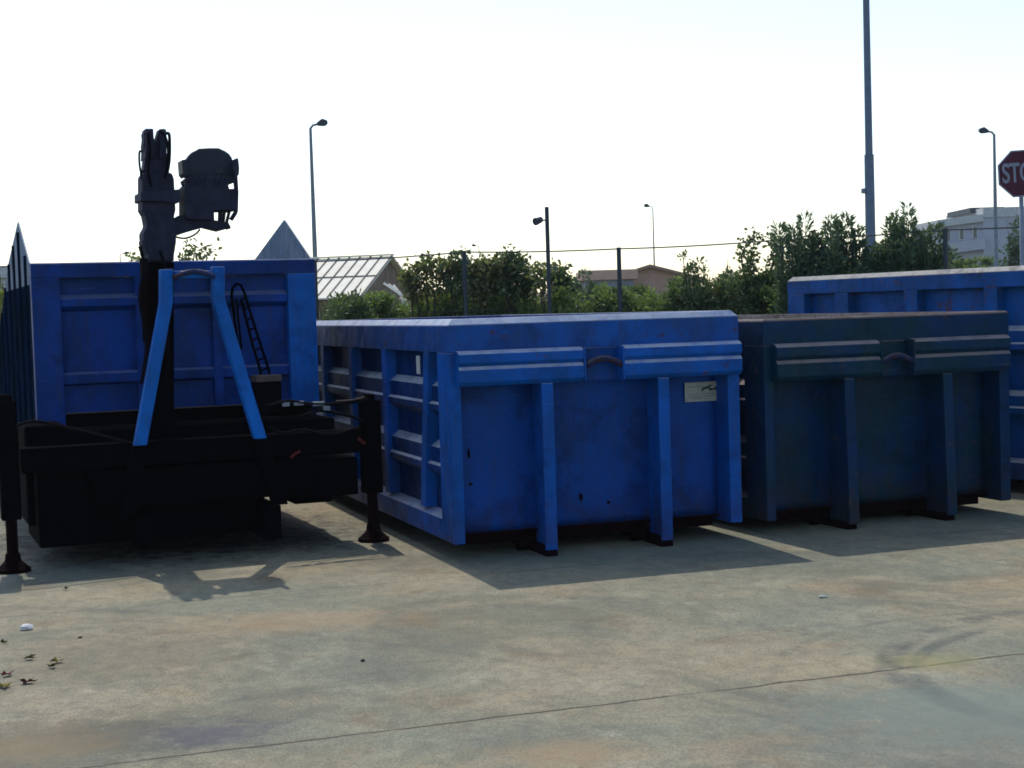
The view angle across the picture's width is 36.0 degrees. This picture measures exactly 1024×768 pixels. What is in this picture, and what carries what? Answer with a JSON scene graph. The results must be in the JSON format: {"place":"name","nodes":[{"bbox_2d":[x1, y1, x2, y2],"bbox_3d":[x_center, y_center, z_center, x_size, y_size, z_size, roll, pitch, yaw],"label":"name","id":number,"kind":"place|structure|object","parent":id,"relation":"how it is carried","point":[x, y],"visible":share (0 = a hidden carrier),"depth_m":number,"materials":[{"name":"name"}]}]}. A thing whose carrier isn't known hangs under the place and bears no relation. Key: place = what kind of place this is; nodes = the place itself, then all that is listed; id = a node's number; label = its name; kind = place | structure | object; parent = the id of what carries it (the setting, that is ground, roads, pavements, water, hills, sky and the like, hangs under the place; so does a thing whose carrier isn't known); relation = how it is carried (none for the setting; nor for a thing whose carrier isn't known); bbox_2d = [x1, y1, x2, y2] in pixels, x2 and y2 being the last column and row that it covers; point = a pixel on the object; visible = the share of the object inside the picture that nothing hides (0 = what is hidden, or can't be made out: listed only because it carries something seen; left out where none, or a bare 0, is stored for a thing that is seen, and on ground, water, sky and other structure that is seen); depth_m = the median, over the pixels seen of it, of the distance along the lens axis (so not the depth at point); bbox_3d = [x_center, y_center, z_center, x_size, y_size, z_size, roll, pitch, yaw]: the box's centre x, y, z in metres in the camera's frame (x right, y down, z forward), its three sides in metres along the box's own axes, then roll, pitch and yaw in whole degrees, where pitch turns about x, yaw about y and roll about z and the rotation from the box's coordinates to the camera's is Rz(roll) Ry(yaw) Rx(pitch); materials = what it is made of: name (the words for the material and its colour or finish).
{"place":"outdoors","nodes":[
{"label":"outdoors","id":0,"kind":"place"},
{"bbox_2d":[0,277,4,318],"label":"shrub","id":1,"kind":"object","parent":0,"point":[1,296],"visible":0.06,"depth_m":24.25,"materials":[{"name":"green plant"}]},
{"bbox_2d":[0,267,88,297],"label":"house","id":2,"kind":"structure","parent":0,"point":[3,273],"depth_m":59.65,"materials":[{"name":"concrete"}]},
{"bbox_2d":[311,254,418,320],"bbox_3d":[-5.881,-1.522,40.840,6.144,3.454,4.291,-1,3,17],"label":"greenhouse","id":3,"kind":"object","parent":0,"point":[339,277],"depth_m":39.43,"materials":[{"name":"glass"}]},
{"bbox_2d":[383,282,406,304],"bbox_3d":[-2.573,-1.103,37.763,1.307,2.719,0.376,1,4,40],"label":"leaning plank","id":4,"kind":"object","parent":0,"point":[393,288],"visible":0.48,"depth_m":37.79,"materials":[{"name":"white wood"}]},
{"bbox_2d":[0,482,1023,767],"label":"concrete yard","id":5,"kind":"structure","parent":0,"point":[728,644],"depth_m":9.12,"materials":[{"name":"grey concrete"}]},
{"bbox_2d":[0,682,11,686],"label":"fallen leaf","id":6,"kind":"object","parent":5,"relation":"on","point":[5,684],"visible":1,"depth_m":8.52,"materials":[{"name":"yellow plant"}]},
{"bbox_2d":[0,670,13,675],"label":"fallen leaf","id":7,"kind":"object","parent":5,"relation":"on","point":[5,673],"visible":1,"depth_m":8.80,"materials":[{"name":"plant"}]},
{"bbox_2d":[20,624,32,630],"bbox_3d":[-3.117,1.564,10.119,0.092,0.043,0.061,-2,3,0],"label":"paper scrap","id":8,"kind":"object","parent":5,"relation":"on","point":[23,627],"visible":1,"depth_m":10.10,"materials":[{"name":"white paper"}]},
{"bbox_2d":[19,677,35,683],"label":"fallen leaf","id":9,"kind":"object","parent":5,"relation":"on","point":[24,681],"visible":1,"depth_m":8.60,"materials":[{"name":"red plant"}]},
{"bbox_2d":[23,654,35,658],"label":"fallen leaf","id":10,"kind":"object","parent":5,"relation":"on","point":[30,655],"visible":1,"depth_m":9.21,"materials":[{"name":"green plant"}]},
{"bbox_2d":[49,656,64,662],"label":"fallen leaf","id":11,"kind":"object","parent":5,"relation":"on","point":[55,659],"visible":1,"depth_m":9.11,"materials":[{"name":"yellow plant"}]},
{"bbox_2d":[0,129,388,574],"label":"crane container","id":12,"kind":"object","parent":5,"relation":"on","point":[152,394],"visible":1,"depth_m":13.43,"materials":[{"name":"blue metal"}]},
{"bbox_2d":[316,310,742,556],"bbox_3d":[-0.247,0.289,15.445,2.504,1.898,6.125,-3,3,-19],"label":"container","id":13,"kind":"object","parent":5,"relation":"on","point":[541,434],"visible":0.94,"depth_m":12.85,"materials":[{"name":"blue metal"}]},
{"bbox_2d":[737,311,1010,529],"bbox_3d":[2.224,0.211,16.374,2.500,1.815,6.150,-3,3,-21],"label":"container","id":14,"kind":"object","parent":5,"relation":"on","point":[847,420],"visible":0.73,"depth_m":13.69,"materials":[{"name":"teal metal"}]},
{"bbox_2d":[787,266,1023,482],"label":"container","id":15,"kind":"object","parent":5,"relation":"on","point":[983,289],"visible":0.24,"depth_m":16.35,"materials":[{"name":"blue metal"}]},
{"bbox_2d":[997,150,1023,265],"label":"stop sign","id":16,"kind":"object","parent":5,"relation":"on","point":[1010,165],"visible":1,"depth_m":20.41,"materials":[{"name":"metal"}]},
{"bbox_2d":[0,0,1023,297],"label":"sky","id":17,"kind":"structure","parent":0,"point":[452,124],"materials":[{"name":"white"}]},
{"bbox_2d":[911,207,1019,266],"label":"apartment block","id":18,"kind":"structure","parent":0,"point":[970,244],"depth_m":149.55,"materials":[{"name":"concrete"}]},
{"bbox_2d":[948,230,950,241],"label":"window","id":19,"kind":"structure","parent":18,"relation":"in","point":[949,231],"depth_m":151.41,"materials":[{"name":"glass"}]},
{"bbox_2d":[958,228,963,240],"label":"window","id":20,"kind":"structure","parent":18,"relation":"in","point":[960,232],"depth_m":150.63,"materials":[{"name":"grey glass"}]},
{"bbox_2d":[972,226,976,238],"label":"window","id":21,"kind":"structure","parent":18,"relation":"in","point":[974,232],"depth_m":149.83,"materials":[{"name":"glass"}]},
{"label":"ground","id":22,"kind":"structure","parent":0,"visible":0},
{"bbox_2d":[125,249,140,261],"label":"climbing shrub","id":23,"kind":"object","parent":22,"relation":"on","point":[133,257],"visible":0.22,"depth_m":26.58,"materials":[{"name":"green plant"}]},
{"bbox_2d":[177,234,222,260],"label":"climbing shrub","id":24,"kind":"object","parent":22,"relation":"on","point":[189,252],"visible":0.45,"depth_m":26.71,"materials":[{"name":"green plant"}]},
{"bbox_2d":[309,119,327,256],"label":"street lamp","id":25,"kind":"object","parent":22,"relation":"on","point":[322,122],"visible":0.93,"depth_m":59.65,"materials":[{"name":"metal"}]},
{"bbox_2d":[317,288,378,320],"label":"shrub","id":26,"kind":"object","parent":22,"relation":"on","point":[357,310],"visible":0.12,"depth_m":27.41,"materials":[{"name":"green plant"}]},
{"bbox_2d":[318,294,386,320],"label":"shrub","id":27,"kind":"object","parent":22,"relation":"on","point":[323,312],"visible":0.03,"depth_m":28.15,"materials":[{"name":"green plant"}]},
{"bbox_2d":[359,290,399,318],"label":"shrub","id":28,"kind":"object","parent":22,"relation":"on","point":[385,297],"visible":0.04,"depth_m":28.18,"materials":[{"name":"green plant"}]},
{"bbox_2d":[380,289,455,317],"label":"shrub","id":29,"kind":"object","parent":22,"relation":"on","point":[403,310],"visible":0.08,"depth_m":28.22,"materials":[{"name":"green plant"}]},
{"bbox_2d":[395,250,459,317],"bbox_3d":[-1.448,-0.846,28.055,1.170,3.088,0.853,-2,3,0],"label":"bush","id":30,"kind":"object","parent":22,"relation":"on","point":[415,280],"visible":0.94,"depth_m":27.92,"materials":[{"name":"green plant"}]},
{"bbox_2d":[409,301,469,317],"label":"shrub","id":31,"kind":"object","parent":22,"relation":"on","point":[410,315],"visible":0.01,"depth_m":28.25,"materials":[{"name":"green plant"}]},
{"bbox_2d":[437,245,484,315],"bbox_3d":[-0.871,-0.914,28.116,0.846,3.144,0.779,-2,3,0],"label":"climbing shrub","id":32,"kind":"object","parent":22,"relation":"on","point":[456,283],"visible":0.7,"depth_m":27.91,"materials":[{"name":"green plant"}]},
{"bbox_2d":[421,287,501,316],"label":"shrub","id":33,"kind":"object","parent":22,"relation":"on","point":[449,302],"visible":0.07,"depth_m":28.09,"materials":[{"name":"green plant"}]},
{"bbox_2d":[438,293,488,315],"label":"shrub","id":34,"kind":"object","parent":22,"relation":"on","point":[472,305],"visible":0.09,"depth_m":27.89,"materials":[{"name":"green plant"}]},
{"bbox_2d":[461,295,522,315],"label":"shrub","id":35,"kind":"object","parent":22,"relation":"on","point":[478,314],"visible":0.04,"depth_m":27.86,"materials":[{"name":"green plant"}]},
{"bbox_2d":[461,249,522,315],"bbox_3d":[-0.300,-0.862,28.013,1.154,3.049,0.822,-2,3,0],"label":"climbing shrub","id":36,"kind":"object","parent":22,"relation":"on","point":[486,277],"visible":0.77,"depth_m":27.80,"materials":[{"name":"green plant"}]},
{"bbox_2d":[0,227,1018,320],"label":"wire fence","id":37,"kind":"object","parent":22,"relation":"on","point":[619,270],"visible":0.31,"depth_m":26.95,"materials":[{"name":"metal"}]},
{"bbox_2d":[477,289,551,314],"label":"shrub","id":38,"kind":"object","parent":22,"relation":"on","point":[528,306],"visible":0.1,"depth_m":27.83,"materials":[{"name":"green plant"}]},
{"bbox_2d":[492,286,540,313],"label":"shrub","id":39,"kind":"object","parent":22,"relation":"on","point":[499,298],"visible":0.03,"depth_m":27.79,"materials":[{"name":"green plant"}]},
{"bbox_2d":[494,243,540,314],"bbox_3d":[0.106,-0.931,27.878,1.026,3.136,0.834,-2,3,0],"label":"climbing shrub","id":40,"kind":"object","parent":22,"relation":"on","point":[521,286],"visible":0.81,"depth_m":27.75,"materials":[{"name":"green plant"}]},
{"bbox_2d":[506,288,540,314],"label":"shrub","id":41,"kind":"object","parent":22,"relation":"on","point":[516,307],"visible":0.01,"depth_m":27.91,"materials":[{"name":"green plant"}]},
{"bbox_2d":[521,257,562,313],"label":"climbing shrub","id":42,"kind":"object","parent":22,"relation":"on","point":[536,268],"visible":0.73,"depth_m":27.11,"materials":[{"name":"green plant"}]},
{"bbox_2d":[532,207,551,313],"bbox_3d":[0.531,-1.128,26.331,0.288,3.649,0.133,-4,4,-40],"label":"camera pole","id":43,"kind":"object","parent":22,"relation":"on","point":[537,220],"visible":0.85,"depth_m":26.30,"materials":[{"name":"metal"}]},
{"bbox_2d":[541,259,579,304],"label":"climbing shrub","id":44,"kind":"object","parent":22,"relation":"on","point":[565,276],"visible":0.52,"depth_m":27.55,"materials":[{"name":"green plant"}]},
{"bbox_2d":[537,284,597,313],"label":"shrub","id":45,"kind":"object","parent":22,"relation":"on","point":[561,307],"visible":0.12,"depth_m":27.27,"materials":[{"name":"green plant"}]},
{"bbox_2d":[569,265,596,302],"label":"shrub","id":46,"kind":"object","parent":22,"relation":"on","point":[589,287],"visible":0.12,"depth_m":61.46,"materials":[{"name":"green plant"}]},
{"bbox_2d":[576,269,637,299],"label":"house","id":47,"kind":"structure","parent":22,"relation":"on","point":[629,276],"depth_m":71.66,"materials":[{"name":"concrete"}]},
{"bbox_2d":[574,286,640,312],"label":"shrub","id":48,"kind":"object","parent":22,"relation":"on","point":[605,310],"visible":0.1,"depth_m":27.47,"materials":[{"name":"green plant"}]},
{"bbox_2d":[579,285,644,310],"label":"shrub","id":49,"kind":"object","parent":22,"relation":"on","point":[626,292],"visible":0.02,"depth_m":27.69,"materials":[{"name":"green plant"}]},
{"bbox_2d":[589,281,662,312],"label":"shrub","id":50,"kind":"object","parent":22,"relation":"on","point":[598,290],"visible":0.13,"depth_m":27.44,"materials":[{"name":"green plant"}]},
{"bbox_2d":[644,204,654,264],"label":"street lamp","id":51,"kind":"object","parent":22,"relation":"on","point":[646,205],"visible":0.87,"depth_m":111.59,"materials":[{"name":"metal"}]},
{"bbox_2d":[627,283,690,311],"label":"shrub","id":52,"kind":"object","parent":22,"relation":"on","point":[638,287],"visible":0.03,"depth_m":28.17,"materials":[{"name":"green plant"}]},
{"bbox_2d":[642,275,695,311],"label":"shrub","id":53,"kind":"object","parent":22,"relation":"on","point":[661,308],"visible":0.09,"depth_m":27.02,"materials":[{"name":"green plant"}]},
{"bbox_2d":[633,264,706,299],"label":"house","id":54,"kind":"structure","parent":22,"relation":"on","point":[652,276],"depth_m":74.86,"materials":[{"name":"ceramic"}]},
{"bbox_2d":[661,277,708,311],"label":"shrub","id":55,"kind":"object","parent":22,"relation":"on","point":[670,298],"visible":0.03,"depth_m":26.76,"materials":[{"name":"green plant"}]},
{"bbox_2d":[670,249,718,311],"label":"shrub","id":56,"kind":"object","parent":22,"relation":"on","point":[687,291],"visible":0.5,"depth_m":26.50,"materials":[{"name":"green plant"}]},
{"bbox_2d":[665,280,742,310],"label":"shrub","id":57,"kind":"object","parent":22,"relation":"on","point":[683,300],"visible":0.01,"depth_m":26.80,"materials":[{"name":"green plant"}]},
{"bbox_2d":[701,264,736,293],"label":"shrub","id":58,"kind":"object","parent":22,"relation":"on","point":[726,270],"visible":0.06,"depth_m":26.78,"materials":[{"name":"green plant"}]},
{"bbox_2d":[691,270,758,314],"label":"shrub","id":59,"kind":"object","parent":22,"relation":"on","point":[728,289],"visible":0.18,"depth_m":26.28,"materials":[{"name":"green plant"}]},
{"bbox_2d":[692,272,775,314],"bbox_3d":[3.986,-0.673,26.753,1.868,2.560,1.248,0,3,31],"label":"shrub","id":60,"kind":"object","parent":22,"relation":"on","point":[756,305],"visible":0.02,"depth_m":26.28,"materials":[{"name":"green plant"}]},
{"bbox_2d":[733,266,778,313],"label":"shrub","id":61,"kind":"object","parent":22,"relation":"on","point":[769,293],"visible":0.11,"depth_m":25.98,"materials":[{"name":"green plant"}]},
{"bbox_2d":[729,266,784,314],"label":"shrub","id":62,"kind":"object","parent":22,"relation":"on","point":[758,283],"visible":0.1,"depth_m":26.11,"materials":[{"name":"green plant"}]},
{"bbox_2d":[732,226,785,285],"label":"climbing shrub","id":63,"kind":"object","parent":22,"relation":"on","point":[750,261],"visible":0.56,"depth_m":26.40,"materials":[{"name":"green plant"}]},
{"bbox_2d":[768,209,827,313],"bbox_3d":[4.676,-1.092,25.294,1.075,3.429,0.863,-2,3,0],"label":"shrub","id":64,"kind":"object","parent":22,"relation":"on","point":[780,282],"visible":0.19,"depth_m":25.20,"materials":[{"name":"green plant"}]},
{"bbox_2d":[782,233,875,313],"bbox_3d":[5.024,-0.908,25.251,1.639,3.107,1.289,-2,3,0],"label":"shrub","id":65,"kind":"object","parent":22,"relation":"on","point":[810,267],"visible":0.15,"depth_m":24.93,"materials":[{"name":"green plant"}]},
{"bbox_2d":[817,210,858,275],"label":"shrub","id":66,"kind":"object","parent":22,"relation":"on","point":[837,249],"visible":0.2,"depth_m":24.97,"materials":[{"name":"green plant"}]},
{"bbox_2d":[837,238,886,274],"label":"shrub","id":67,"kind":"object","parent":22,"relation":"on","point":[876,248],"visible":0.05,"depth_m":24.96,"materials":[{"name":"green plant"}]},
{"bbox_2d":[847,223,883,273],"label":"shrub","id":68,"kind":"object","parent":22,"relation":"on","point":[856,247],"visible":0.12,"depth_m":24.97,"materials":[{"name":"green plant"}]},
{"bbox_2d":[861,0,875,255],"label":"floodlight mast","id":69,"kind":"object","parent":22,"relation":"on","point":[868,190],"visible":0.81,"depth_m":32.74,"materials":[{"name":"grey metal"}]},
{"bbox_2d":[872,207,921,272],"bbox_3d":[6.067,-1.115,25.062,0.816,3.416,1.035,-2,3,0],"label":"shrub","id":70,"kind":"object","parent":22,"relation":"on","point":[890,248],"visible":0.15,"depth_m":24.80,"materials":[{"name":"green plant"}]},
{"bbox_2d":[893,200,935,271],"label":"shrub","id":71,"kind":"object","parent":22,"relation":"on","point":[910,256],"visible":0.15,"depth_m":24.61,"materials":[{"name":"green plant"}]},
{"bbox_2d":[910,221,948,269],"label":"shrub","id":72,"kind":"object","parent":22,"relation":"on","point":[937,235],"depth_m":24.74,"materials":[{"name":"green plant"}]},
{"bbox_2d":[914,242,964,270],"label":"shrub","id":73,"kind":"object","parent":22,"relation":"on","point":[951,255],"visible":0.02,"depth_m":24.86,"materials":[{"name":"green plant"}]},
{"bbox_2d":[939,257,984,268],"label":"shrub","id":74,"kind":"object","parent":22,"relation":"on","point":[966,262],"visible":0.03,"depth_m":74.80,"materials":[{"name":"green plant"}]},
{"bbox_2d":[952,253,1000,268],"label":"shrub","id":75,"kind":"object","parent":22,"relation":"on","point":[983,260],"visible":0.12,"depth_m":75.02,"materials":[{"name":"green plant"}]},
{"bbox_2d":[978,127,998,266],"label":"street lamp","id":76,"kind":"object","parent":22,"relation":"on","point":[982,130],"visible":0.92,"depth_m":68.67,"materials":[{"name":"metal"}]},
{"bbox_2d":[998,214,1019,266],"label":"tree","id":77,"kind":"object","parent":22,"relation":"on","point":[1013,253],"visible":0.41,"depth_m":59.90,"materials":[{"name":"green plant"}]}
]}

